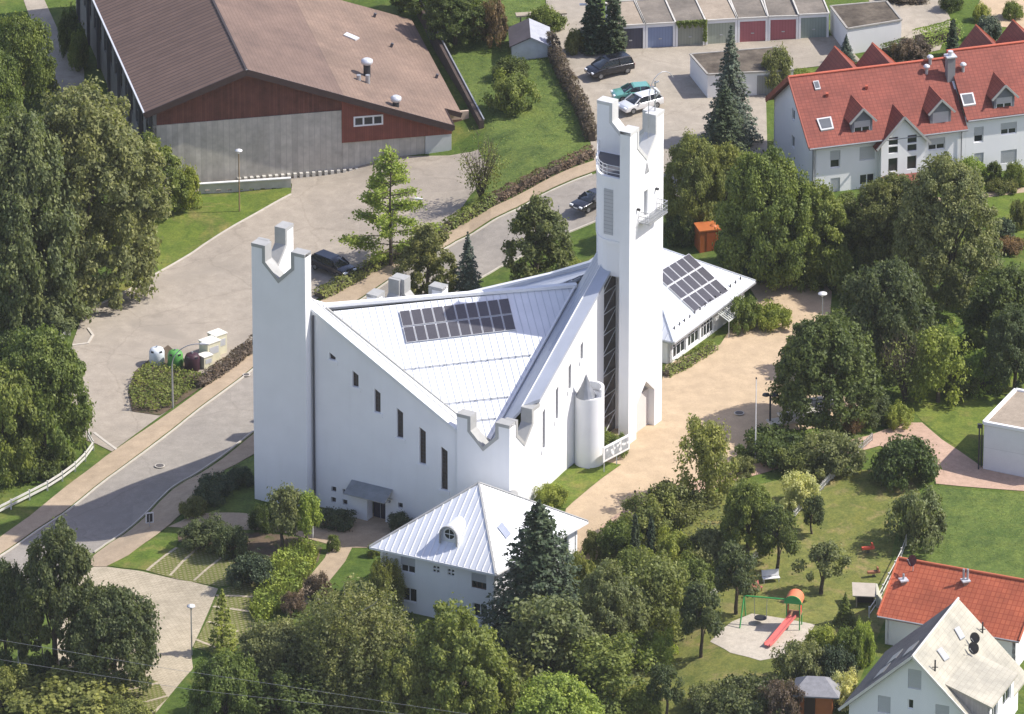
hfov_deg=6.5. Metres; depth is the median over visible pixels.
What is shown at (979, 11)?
shrub
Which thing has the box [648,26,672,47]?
door
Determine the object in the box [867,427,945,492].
shrub
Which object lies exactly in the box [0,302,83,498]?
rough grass
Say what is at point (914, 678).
window
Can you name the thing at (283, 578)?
shrub
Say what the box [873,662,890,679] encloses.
roof window
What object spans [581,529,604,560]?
shrub
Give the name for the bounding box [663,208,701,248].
shrub
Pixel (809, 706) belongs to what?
door
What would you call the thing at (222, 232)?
kerb
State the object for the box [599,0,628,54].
conifer
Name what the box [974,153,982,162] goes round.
window
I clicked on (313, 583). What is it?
shrub
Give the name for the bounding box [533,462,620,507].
church lawn
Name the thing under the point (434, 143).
panel door
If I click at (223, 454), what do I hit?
kerb
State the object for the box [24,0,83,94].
garden path
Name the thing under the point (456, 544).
parish house
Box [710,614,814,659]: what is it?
playground gravel
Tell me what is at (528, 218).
tree
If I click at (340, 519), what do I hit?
shrub
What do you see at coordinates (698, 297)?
parish hall
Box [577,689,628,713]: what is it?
shrub
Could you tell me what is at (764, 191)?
tree
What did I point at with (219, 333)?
collection cabinet
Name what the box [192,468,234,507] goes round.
shrub
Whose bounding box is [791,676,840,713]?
summer house
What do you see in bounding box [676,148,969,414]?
shade undergrowth
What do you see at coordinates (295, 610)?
garden undergrowth
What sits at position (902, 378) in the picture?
tree
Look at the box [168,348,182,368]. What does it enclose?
bottle bank
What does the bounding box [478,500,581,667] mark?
conifer
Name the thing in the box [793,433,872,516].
fence
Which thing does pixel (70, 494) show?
pavement
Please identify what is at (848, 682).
shrub
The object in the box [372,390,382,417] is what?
slit window
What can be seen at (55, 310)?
shrub
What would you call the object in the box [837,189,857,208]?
shrub
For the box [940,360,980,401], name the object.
shrub
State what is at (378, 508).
entrance door
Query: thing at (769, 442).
shrub
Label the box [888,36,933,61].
shrub
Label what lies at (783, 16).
garage
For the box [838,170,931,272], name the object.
tree
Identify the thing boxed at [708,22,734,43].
door
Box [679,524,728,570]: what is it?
shrub
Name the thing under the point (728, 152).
tree
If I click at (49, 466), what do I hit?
shrub
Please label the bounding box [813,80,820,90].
roof window
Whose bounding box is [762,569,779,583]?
garden bench
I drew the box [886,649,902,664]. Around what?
roof window
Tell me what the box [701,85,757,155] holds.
conifer
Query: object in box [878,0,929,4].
shrub
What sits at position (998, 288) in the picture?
tree
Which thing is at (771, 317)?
shrub
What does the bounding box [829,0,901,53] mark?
garage
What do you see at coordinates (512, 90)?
shrub
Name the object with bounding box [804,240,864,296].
tree
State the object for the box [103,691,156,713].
shrub
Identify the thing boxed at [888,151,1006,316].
tree
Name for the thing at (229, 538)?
shrub
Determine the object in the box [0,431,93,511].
fence
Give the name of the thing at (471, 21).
shrub
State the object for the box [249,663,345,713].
tree
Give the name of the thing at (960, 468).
path
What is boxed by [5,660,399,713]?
overhead cable
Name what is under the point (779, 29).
door
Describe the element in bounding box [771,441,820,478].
shrub
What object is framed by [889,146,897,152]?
gable window
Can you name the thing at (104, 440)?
kerb
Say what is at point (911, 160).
gable window
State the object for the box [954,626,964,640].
roof window
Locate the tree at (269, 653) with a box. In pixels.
[232,614,306,713]
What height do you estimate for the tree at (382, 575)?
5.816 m
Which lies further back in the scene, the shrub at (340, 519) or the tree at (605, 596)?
the shrub at (340, 519)
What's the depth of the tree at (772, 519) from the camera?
768.48 m
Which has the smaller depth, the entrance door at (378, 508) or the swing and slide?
the swing and slide
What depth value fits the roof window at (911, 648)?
741.26 m
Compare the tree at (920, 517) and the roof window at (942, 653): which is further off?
the tree at (920, 517)
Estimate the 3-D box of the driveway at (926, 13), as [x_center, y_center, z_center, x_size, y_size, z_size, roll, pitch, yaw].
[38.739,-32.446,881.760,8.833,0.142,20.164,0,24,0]
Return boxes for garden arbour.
[515,10,566,21]
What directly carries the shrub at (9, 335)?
on the ground at (358, 562)
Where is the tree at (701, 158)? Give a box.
[663,127,726,234]
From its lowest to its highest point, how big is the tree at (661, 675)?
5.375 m
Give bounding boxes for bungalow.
[877,556,1023,664]
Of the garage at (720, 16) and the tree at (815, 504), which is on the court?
the garage at (720, 16)
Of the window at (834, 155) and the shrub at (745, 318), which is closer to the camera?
the shrub at (745, 318)
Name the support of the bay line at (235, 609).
on the parking bay at (240, 620)
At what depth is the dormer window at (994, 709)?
739.82 m
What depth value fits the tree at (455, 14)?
877.49 m
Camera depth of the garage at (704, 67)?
867.01 m
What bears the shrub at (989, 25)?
on the ground at (358, 562)
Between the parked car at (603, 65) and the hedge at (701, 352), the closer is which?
the hedge at (701, 352)
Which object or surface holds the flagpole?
on the ground at (358, 562)
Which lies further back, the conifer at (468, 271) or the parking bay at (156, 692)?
the conifer at (468, 271)
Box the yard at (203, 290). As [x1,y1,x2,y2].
[71,150,491,450]
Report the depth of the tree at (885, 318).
801.63 m
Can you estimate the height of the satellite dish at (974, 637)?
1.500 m
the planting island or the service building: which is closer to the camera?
the service building
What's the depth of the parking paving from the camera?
773.97 m
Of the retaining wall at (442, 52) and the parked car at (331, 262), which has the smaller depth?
the parked car at (331, 262)
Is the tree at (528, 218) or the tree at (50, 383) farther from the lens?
the tree at (528, 218)
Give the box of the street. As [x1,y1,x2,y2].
[0,173,596,580]
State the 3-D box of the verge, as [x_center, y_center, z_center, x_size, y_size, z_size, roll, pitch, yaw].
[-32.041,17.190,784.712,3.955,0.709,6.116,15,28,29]
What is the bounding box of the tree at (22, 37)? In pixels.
[0,10,59,111]
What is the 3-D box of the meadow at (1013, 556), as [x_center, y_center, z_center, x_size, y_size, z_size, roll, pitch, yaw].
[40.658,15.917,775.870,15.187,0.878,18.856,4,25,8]
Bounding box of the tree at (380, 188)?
[330,144,442,265]
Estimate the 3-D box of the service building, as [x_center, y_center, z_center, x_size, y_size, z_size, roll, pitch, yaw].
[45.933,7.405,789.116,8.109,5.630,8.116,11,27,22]
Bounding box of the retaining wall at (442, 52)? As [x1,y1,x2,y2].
[417,0,484,128]
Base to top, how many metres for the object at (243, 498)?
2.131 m
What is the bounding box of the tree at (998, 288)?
[958,260,1023,356]
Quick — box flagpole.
[755,377,756,460]
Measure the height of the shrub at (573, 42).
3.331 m
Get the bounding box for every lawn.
[93,188,290,305]
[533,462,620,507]
[600,470,919,713]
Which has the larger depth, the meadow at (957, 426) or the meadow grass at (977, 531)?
the meadow at (957, 426)
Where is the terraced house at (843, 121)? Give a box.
[765,19,1023,191]
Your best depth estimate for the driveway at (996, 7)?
885.89 m
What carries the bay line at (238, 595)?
on the parking bay at (240, 620)
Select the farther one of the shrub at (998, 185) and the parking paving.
the shrub at (998, 185)
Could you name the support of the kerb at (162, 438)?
on the street
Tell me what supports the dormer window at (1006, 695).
in the gabled house at (933, 665)
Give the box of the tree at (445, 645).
[407,592,519,713]
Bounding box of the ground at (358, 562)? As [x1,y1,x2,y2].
[0,0,1023,713]
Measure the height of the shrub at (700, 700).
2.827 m
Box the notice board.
[603,434,629,471]
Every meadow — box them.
[890,487,1023,577]
[906,363,1023,463]
[983,192,1023,240]
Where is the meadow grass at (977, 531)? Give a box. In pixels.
[898,490,1023,564]
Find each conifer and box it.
[205,589,237,655]
[451,232,483,291]
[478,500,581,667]
[579,0,606,54]
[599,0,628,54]
[629,512,640,550]
[645,516,656,555]
[698,25,763,146]
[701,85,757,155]
[832,592,857,628]
[840,34,857,62]
[945,18,959,49]
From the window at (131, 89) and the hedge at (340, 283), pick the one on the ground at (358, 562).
the hedge at (340, 283)
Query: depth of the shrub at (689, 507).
777.93 m
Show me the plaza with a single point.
(720, 383)
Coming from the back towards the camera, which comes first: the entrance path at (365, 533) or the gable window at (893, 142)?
the gable window at (893, 142)
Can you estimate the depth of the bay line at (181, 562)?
782.44 m
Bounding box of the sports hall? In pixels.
[76,0,468,188]
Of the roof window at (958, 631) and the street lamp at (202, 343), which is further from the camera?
the street lamp at (202, 343)
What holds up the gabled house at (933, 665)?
on the ground at (358, 562)
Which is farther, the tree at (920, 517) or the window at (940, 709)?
the tree at (920, 517)
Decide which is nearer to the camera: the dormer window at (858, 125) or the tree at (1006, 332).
the tree at (1006, 332)
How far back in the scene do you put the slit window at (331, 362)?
782.93 m
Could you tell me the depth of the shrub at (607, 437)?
788.75 m
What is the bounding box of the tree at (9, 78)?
[0,47,26,120]
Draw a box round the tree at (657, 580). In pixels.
[618,544,689,640]
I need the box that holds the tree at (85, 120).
[13,70,174,322]
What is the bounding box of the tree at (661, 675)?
[645,660,684,713]
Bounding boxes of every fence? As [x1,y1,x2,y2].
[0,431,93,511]
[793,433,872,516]
[868,534,906,617]
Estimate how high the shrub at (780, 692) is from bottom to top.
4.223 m
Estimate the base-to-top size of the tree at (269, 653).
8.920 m
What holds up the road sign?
on the pavement at (165, 511)
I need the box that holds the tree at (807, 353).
[765,305,888,433]
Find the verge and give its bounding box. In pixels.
[108,539,177,569]
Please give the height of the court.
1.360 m
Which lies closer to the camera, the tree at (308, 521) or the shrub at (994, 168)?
the tree at (308, 521)
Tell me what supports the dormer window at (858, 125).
in the terraced house at (843, 121)
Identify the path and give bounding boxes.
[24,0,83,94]
[168,512,395,611]
[600,422,1023,527]
[861,187,1023,204]
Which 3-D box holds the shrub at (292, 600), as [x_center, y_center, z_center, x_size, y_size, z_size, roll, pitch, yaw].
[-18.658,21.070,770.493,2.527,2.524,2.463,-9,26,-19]
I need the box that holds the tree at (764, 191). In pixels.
[710,139,816,292]
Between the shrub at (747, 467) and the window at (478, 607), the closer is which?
the window at (478, 607)
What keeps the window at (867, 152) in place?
in the terraced house at (843, 121)
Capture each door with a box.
[373,502,384,518]
[425,134,451,153]
[619,28,642,48]
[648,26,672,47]
[678,25,702,45]
[706,232,715,250]
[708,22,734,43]
[740,21,764,41]
[757,74,783,94]
[770,19,795,39]
[801,17,825,37]
[804,698,814,713]
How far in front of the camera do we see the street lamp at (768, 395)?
794.68 m
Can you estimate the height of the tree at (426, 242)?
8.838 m
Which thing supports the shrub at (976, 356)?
on the meadow at (957, 426)
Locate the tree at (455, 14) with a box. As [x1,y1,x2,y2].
[422,0,488,47]
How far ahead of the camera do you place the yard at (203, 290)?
838.66 m
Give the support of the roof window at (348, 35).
in the sports hall
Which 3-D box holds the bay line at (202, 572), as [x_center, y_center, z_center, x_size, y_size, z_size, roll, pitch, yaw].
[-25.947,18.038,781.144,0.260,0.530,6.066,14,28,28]
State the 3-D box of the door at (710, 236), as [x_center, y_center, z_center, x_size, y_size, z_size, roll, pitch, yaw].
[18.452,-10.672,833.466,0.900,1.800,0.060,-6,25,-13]
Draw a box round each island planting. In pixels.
[129,361,204,409]
[135,362,181,399]
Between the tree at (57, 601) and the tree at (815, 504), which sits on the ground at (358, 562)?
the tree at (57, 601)
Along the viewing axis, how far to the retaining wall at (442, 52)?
871.89 m
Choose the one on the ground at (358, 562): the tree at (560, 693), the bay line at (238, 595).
the tree at (560, 693)
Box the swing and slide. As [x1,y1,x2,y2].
[739,589,803,646]
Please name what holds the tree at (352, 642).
on the ground at (358, 562)
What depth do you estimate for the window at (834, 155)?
843.25 m
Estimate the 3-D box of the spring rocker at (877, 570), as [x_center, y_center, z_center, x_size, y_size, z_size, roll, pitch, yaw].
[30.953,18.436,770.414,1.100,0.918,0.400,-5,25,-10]
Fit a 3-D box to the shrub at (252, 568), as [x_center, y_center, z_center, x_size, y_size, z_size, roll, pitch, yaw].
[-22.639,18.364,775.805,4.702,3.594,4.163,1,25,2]
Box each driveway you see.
[869,0,950,57]
[978,0,1023,27]
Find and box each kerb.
[0,173,591,556]
[72,328,93,345]
[91,193,291,307]
[93,220,595,552]
[93,432,116,449]
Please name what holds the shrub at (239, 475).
on the ground at (358, 562)
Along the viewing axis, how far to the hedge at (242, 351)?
820.92 m
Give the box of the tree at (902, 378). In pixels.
[879,325,935,401]
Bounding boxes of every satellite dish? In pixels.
[907,555,916,566]
[968,642,978,654]
[970,632,979,642]
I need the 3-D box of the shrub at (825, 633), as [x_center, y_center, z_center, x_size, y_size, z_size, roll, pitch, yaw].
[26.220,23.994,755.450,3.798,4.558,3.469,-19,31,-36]
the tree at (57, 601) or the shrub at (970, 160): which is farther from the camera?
the shrub at (970, 160)
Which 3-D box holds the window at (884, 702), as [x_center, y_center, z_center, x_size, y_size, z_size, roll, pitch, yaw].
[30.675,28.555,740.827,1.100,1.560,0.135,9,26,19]
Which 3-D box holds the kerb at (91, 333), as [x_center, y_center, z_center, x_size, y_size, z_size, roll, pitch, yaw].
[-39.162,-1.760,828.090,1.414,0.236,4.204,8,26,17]
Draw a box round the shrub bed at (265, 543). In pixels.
[178,533,321,604]
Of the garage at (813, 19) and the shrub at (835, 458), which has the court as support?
the garage at (813, 19)
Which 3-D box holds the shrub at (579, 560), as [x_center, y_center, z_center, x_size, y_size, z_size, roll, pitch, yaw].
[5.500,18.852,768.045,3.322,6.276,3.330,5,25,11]
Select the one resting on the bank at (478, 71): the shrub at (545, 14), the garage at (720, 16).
the shrub at (545, 14)
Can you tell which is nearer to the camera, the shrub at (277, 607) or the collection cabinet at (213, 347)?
the shrub at (277, 607)
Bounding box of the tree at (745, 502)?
[717,475,776,557]
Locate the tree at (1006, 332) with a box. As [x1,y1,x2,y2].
[980,297,1023,396]
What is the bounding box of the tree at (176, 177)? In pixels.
[110,127,189,213]
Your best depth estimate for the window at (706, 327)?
812.73 m
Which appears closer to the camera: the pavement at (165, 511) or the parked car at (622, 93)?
the pavement at (165, 511)
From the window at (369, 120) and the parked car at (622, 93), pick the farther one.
the parked car at (622, 93)
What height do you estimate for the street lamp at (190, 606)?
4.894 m
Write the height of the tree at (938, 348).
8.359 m
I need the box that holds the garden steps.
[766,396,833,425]
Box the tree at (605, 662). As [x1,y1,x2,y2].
[560,629,662,713]
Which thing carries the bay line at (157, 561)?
on the parking bay at (193, 566)
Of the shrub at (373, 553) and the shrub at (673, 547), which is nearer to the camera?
the shrub at (673, 547)
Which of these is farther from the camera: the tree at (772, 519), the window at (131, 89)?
the window at (131, 89)
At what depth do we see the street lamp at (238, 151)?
850.03 m
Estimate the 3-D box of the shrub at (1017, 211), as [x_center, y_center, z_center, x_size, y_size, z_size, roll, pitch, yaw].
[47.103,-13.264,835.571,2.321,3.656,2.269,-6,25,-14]
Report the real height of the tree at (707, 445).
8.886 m
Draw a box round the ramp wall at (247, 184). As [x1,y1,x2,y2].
[199,177,290,193]
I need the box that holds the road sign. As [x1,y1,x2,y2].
[145,512,153,525]
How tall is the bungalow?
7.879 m
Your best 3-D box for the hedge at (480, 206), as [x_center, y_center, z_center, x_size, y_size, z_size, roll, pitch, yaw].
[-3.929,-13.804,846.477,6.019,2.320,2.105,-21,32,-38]
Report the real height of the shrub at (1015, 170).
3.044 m
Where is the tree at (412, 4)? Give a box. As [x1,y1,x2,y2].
[389,0,433,17]
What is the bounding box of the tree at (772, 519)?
[754,500,800,575]
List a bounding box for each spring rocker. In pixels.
[861,542,874,552]
[867,566,879,576]
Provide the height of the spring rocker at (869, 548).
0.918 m
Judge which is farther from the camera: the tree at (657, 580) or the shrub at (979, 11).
the shrub at (979, 11)
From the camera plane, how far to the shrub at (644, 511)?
776.17 m
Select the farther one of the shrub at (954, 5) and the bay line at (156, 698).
the shrub at (954, 5)
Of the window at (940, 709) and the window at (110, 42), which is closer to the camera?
the window at (940, 709)
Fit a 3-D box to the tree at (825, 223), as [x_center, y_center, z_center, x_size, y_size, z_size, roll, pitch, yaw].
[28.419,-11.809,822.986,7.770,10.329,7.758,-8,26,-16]
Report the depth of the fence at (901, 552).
768.91 m
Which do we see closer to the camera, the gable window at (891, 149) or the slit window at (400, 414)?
the slit window at (400, 414)
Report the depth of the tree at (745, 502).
770.43 m
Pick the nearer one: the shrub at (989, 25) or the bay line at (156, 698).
the bay line at (156, 698)
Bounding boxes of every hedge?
[191,334,252,387]
[311,223,451,298]
[442,192,497,229]
[486,144,595,205]
[546,30,596,141]
[662,341,718,376]
[880,37,903,56]
[913,18,963,46]
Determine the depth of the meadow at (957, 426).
798.08 m
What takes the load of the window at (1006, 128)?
in the terraced house at (843, 121)
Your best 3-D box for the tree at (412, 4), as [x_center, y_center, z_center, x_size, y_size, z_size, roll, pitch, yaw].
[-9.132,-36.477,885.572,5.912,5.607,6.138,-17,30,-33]
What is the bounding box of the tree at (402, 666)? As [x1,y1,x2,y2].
[366,643,452,713]
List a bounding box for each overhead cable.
[2,640,463,713]
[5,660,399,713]
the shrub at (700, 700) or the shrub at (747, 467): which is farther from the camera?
the shrub at (747, 467)
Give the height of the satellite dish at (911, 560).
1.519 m
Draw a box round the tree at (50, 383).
[0,320,96,464]
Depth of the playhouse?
765.44 m
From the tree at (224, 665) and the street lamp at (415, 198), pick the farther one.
the street lamp at (415, 198)
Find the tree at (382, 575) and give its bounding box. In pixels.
[364,553,409,614]
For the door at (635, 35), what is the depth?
876.41 m
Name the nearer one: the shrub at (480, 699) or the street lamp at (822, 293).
the shrub at (480, 699)
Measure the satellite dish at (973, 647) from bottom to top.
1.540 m
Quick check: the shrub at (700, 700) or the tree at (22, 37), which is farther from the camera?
the tree at (22, 37)
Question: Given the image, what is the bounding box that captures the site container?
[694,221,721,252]
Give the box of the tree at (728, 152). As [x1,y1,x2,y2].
[701,141,748,214]
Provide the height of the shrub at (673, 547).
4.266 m
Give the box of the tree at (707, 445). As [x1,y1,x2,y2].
[672,412,740,503]
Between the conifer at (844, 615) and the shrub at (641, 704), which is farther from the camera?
the conifer at (844, 615)
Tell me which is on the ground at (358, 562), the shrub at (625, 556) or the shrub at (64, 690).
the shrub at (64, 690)
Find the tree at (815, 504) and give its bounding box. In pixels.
[802,493,825,533]
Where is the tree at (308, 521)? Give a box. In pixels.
[293,486,324,545]
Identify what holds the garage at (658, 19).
on the court
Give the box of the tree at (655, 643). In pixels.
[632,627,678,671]
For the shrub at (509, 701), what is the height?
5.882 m
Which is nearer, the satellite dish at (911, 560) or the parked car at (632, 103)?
the satellite dish at (911, 560)
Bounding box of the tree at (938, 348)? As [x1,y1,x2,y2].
[906,315,973,410]
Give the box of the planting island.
[128,345,252,414]
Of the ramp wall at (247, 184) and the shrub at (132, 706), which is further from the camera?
the ramp wall at (247, 184)
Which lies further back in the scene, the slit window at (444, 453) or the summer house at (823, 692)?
the slit window at (444, 453)
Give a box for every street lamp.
[171,342,208,407]
[187,604,194,654]
[235,149,241,211]
[391,197,422,259]
[762,393,778,420]
[818,291,826,314]
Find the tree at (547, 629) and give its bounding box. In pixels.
[498,587,603,689]
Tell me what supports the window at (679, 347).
in the parish hall
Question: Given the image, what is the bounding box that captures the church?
[251,71,672,521]
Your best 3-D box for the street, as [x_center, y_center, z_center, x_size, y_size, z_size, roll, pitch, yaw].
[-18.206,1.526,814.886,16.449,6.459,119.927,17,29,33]
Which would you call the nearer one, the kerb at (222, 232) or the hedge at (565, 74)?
the kerb at (222, 232)
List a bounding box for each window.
[110,42,111,63]
[131,89,132,110]
[327,354,337,365]
[343,32,359,40]
[350,372,360,392]
[354,114,382,126]
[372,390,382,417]
[394,409,404,443]
[401,556,414,573]
[403,587,416,602]
[417,428,427,469]
[438,448,449,495]
[472,573,485,589]
[473,603,486,617]
[673,338,684,358]
[688,327,698,346]
[701,317,712,338]
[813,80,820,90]
[816,116,833,130]
[830,150,839,167]
[830,177,839,191]
[854,120,869,131]
[859,146,873,159]
[859,173,873,184]
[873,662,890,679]
[878,695,890,712]
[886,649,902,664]
[888,158,896,170]
[889,137,897,144]
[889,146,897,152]
[902,641,918,656]
[907,144,915,150]
[907,156,915,168]
[908,134,916,142]
[908,669,921,688]
[908,699,913,708]
[928,137,944,149]
[932,111,948,122]
[936,704,948,713]
[937,647,948,661]
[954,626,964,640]
[960,92,975,106]
[974,127,982,142]
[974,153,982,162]
[992,704,996,713]
[996,96,1011,107]
[1001,122,1015,134]
[1001,149,1015,162]
[1002,687,1009,706]
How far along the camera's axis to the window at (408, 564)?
768.54 m
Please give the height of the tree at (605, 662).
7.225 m
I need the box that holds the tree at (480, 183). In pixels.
[454,124,511,199]
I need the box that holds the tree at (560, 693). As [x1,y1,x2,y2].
[511,667,605,713]
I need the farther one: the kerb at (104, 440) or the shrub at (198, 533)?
the kerb at (104, 440)
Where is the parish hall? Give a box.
[590,248,755,363]
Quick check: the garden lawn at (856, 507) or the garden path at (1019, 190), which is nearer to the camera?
the garden lawn at (856, 507)
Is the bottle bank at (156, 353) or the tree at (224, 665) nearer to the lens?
the tree at (224, 665)
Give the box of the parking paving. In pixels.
[57,567,217,712]
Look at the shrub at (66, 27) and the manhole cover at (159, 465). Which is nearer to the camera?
the manhole cover at (159, 465)
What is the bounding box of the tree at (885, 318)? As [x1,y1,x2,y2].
[836,255,943,382]
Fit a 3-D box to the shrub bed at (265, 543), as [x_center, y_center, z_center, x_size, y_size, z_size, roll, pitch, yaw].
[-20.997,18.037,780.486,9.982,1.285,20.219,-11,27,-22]
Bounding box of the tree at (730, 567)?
[714,539,760,614]
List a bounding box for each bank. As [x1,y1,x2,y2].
[149,345,164,365]
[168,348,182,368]
[185,351,199,371]
[436,0,591,197]
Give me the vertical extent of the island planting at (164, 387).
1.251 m
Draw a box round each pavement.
[0,160,595,553]
[91,434,253,566]
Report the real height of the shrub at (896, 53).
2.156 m
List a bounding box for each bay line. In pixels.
[143,695,167,701]
[146,547,176,570]
[169,547,198,574]
[194,550,230,579]
[213,606,248,611]
[216,595,253,596]
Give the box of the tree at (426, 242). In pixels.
[392,221,458,294]
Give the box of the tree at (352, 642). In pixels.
[280,573,416,713]
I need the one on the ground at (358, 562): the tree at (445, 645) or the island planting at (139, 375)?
the tree at (445, 645)
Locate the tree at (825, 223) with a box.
[781,173,862,282]
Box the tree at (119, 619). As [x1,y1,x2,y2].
[64,580,164,693]
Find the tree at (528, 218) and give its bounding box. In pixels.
[500,190,574,281]
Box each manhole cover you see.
[155,463,164,467]
[734,411,743,414]
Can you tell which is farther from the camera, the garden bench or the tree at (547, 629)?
the garden bench
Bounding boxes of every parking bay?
[116,676,167,713]
[148,545,267,585]
[193,582,261,652]
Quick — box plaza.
[565,280,856,559]
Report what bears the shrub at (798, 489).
on the garden lawn at (856, 507)
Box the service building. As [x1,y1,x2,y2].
[977,388,1023,476]
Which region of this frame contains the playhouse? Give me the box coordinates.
[852,582,881,607]
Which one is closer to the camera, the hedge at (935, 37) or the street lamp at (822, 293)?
the street lamp at (822, 293)
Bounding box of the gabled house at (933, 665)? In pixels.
[838,597,1023,713]
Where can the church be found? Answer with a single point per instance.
(400, 396)
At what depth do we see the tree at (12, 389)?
798.05 m
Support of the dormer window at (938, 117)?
in the terraced house at (843, 121)
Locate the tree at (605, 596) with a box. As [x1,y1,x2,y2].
[574,553,654,659]
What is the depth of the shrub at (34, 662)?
761.24 m
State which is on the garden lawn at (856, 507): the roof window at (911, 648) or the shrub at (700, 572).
the shrub at (700, 572)
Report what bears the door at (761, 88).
in the garage at (704, 67)
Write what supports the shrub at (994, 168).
on the ground at (358, 562)
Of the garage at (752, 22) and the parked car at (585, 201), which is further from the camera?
the garage at (752, 22)
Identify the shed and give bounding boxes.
[508,18,551,59]
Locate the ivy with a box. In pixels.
[676,19,707,41]
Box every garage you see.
[605,0,645,48]
[635,0,675,47]
[665,0,704,46]
[689,46,793,97]
[696,0,737,44]
[730,0,767,42]
[762,0,798,40]
[792,0,829,38]
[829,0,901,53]
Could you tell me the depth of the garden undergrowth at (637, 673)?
776.44 m
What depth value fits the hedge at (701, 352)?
807.25 m
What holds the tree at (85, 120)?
on the ground at (358, 562)
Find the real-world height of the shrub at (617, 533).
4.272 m
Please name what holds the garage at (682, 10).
on the court
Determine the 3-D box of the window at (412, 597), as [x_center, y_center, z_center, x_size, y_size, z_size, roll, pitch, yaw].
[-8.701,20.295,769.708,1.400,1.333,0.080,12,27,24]
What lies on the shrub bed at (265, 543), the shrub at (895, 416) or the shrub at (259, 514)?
the shrub at (259, 514)
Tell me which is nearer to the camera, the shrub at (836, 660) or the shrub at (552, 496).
the shrub at (836, 660)
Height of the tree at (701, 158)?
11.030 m
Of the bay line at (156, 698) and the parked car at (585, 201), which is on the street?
the parked car at (585, 201)
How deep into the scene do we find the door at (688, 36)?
877.06 m
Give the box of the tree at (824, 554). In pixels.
[791,539,851,594]
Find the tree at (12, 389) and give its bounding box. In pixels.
[0,355,46,486]
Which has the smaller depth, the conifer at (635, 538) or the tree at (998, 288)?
the conifer at (635, 538)
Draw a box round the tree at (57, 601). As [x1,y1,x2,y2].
[6,513,96,669]
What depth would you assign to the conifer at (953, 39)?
873.92 m
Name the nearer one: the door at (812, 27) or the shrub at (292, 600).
the shrub at (292, 600)
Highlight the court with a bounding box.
[546,0,858,195]
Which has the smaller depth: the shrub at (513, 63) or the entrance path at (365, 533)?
the entrance path at (365, 533)
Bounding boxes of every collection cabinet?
[198,335,220,361]
[199,351,213,368]
[207,328,227,353]
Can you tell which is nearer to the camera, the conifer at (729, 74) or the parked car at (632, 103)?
the conifer at (729, 74)
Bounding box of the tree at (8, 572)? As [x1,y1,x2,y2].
[0,557,33,667]
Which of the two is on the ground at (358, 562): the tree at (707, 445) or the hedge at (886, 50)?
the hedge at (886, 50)
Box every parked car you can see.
[311,249,356,278]
[569,188,595,212]
[584,51,634,79]
[611,81,651,100]
[618,89,663,113]
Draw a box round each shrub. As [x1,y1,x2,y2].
[0,280,97,339]
[0,325,36,360]
[0,663,32,712]
[3,661,134,713]
[4,444,72,484]
[18,649,59,679]
[57,1,84,58]
[67,24,89,71]
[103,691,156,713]
[168,160,202,212]
[174,510,234,553]
[177,494,207,519]
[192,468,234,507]
[211,522,249,560]
[223,548,275,589]
[226,462,254,489]
[246,500,275,533]
[248,536,319,625]
[249,537,318,621]
[280,589,306,617]
[301,570,332,604]
[316,506,358,531]
[326,534,340,552]
[366,543,379,557]
[385,509,411,531]
[457,688,501,713]
[463,0,490,40]
[470,653,538,713]
[472,0,507,47]
[479,65,544,115]
[490,53,531,78]
[526,1,569,32]
[533,481,569,507]
[555,256,581,269]
[559,548,595,597]
[563,24,584,54]
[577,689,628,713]
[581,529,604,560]
[596,513,646,559]
[604,427,614,445]
[608,431,628,458]
[612,544,658,587]
[619,487,675,544]
[622,685,664,713]
[644,477,708,531]
[655,522,695,566]
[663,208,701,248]
[673,549,716,595]
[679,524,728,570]
[680,679,720,713]
[700,670,785,713]
[711,219,762,262]
[724,292,763,334]
[725,454,756,478]
[734,417,814,471]
[744,243,778,284]
[755,298,791,332]
[756,678,807,713]
[759,225,816,285]
[760,41,792,91]
[769,635,831,686]
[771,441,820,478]
[779,470,820,511]
[793,67,811,74]
[796,426,868,479]
[802,620,844,651]
[815,639,860,677]
[830,667,857,712]
[831,624,870,670]
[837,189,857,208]
[842,404,865,434]
[845,391,890,431]
[853,616,876,668]
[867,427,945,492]
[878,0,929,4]
[884,399,914,429]
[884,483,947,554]
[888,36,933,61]
[889,42,910,61]
[938,0,963,14]
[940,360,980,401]
[951,346,1017,398]
[958,153,990,183]
[972,0,991,21]
[977,13,1003,39]
[984,160,1002,183]
[985,176,1018,195]
[988,216,1016,238]
[999,234,1023,257]
[1002,0,1023,20]
[1003,159,1023,187]
[1009,198,1023,230]
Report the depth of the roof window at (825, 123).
842.63 m
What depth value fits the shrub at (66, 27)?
883.41 m
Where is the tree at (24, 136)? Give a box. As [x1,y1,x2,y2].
[0,99,83,330]
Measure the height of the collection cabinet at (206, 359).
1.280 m
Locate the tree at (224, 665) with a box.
[184,645,269,713]
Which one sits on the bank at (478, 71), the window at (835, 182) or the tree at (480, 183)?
the tree at (480, 183)
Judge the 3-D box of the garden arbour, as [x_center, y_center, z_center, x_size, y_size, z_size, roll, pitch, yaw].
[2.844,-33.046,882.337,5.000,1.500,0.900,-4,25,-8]
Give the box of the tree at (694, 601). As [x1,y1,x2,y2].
[679,578,724,657]
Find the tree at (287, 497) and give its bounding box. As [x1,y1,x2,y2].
[265,480,301,548]
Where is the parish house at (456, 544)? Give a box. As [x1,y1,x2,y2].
[369,482,588,628]
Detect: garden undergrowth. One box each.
[185,585,547,713]
[568,473,746,712]

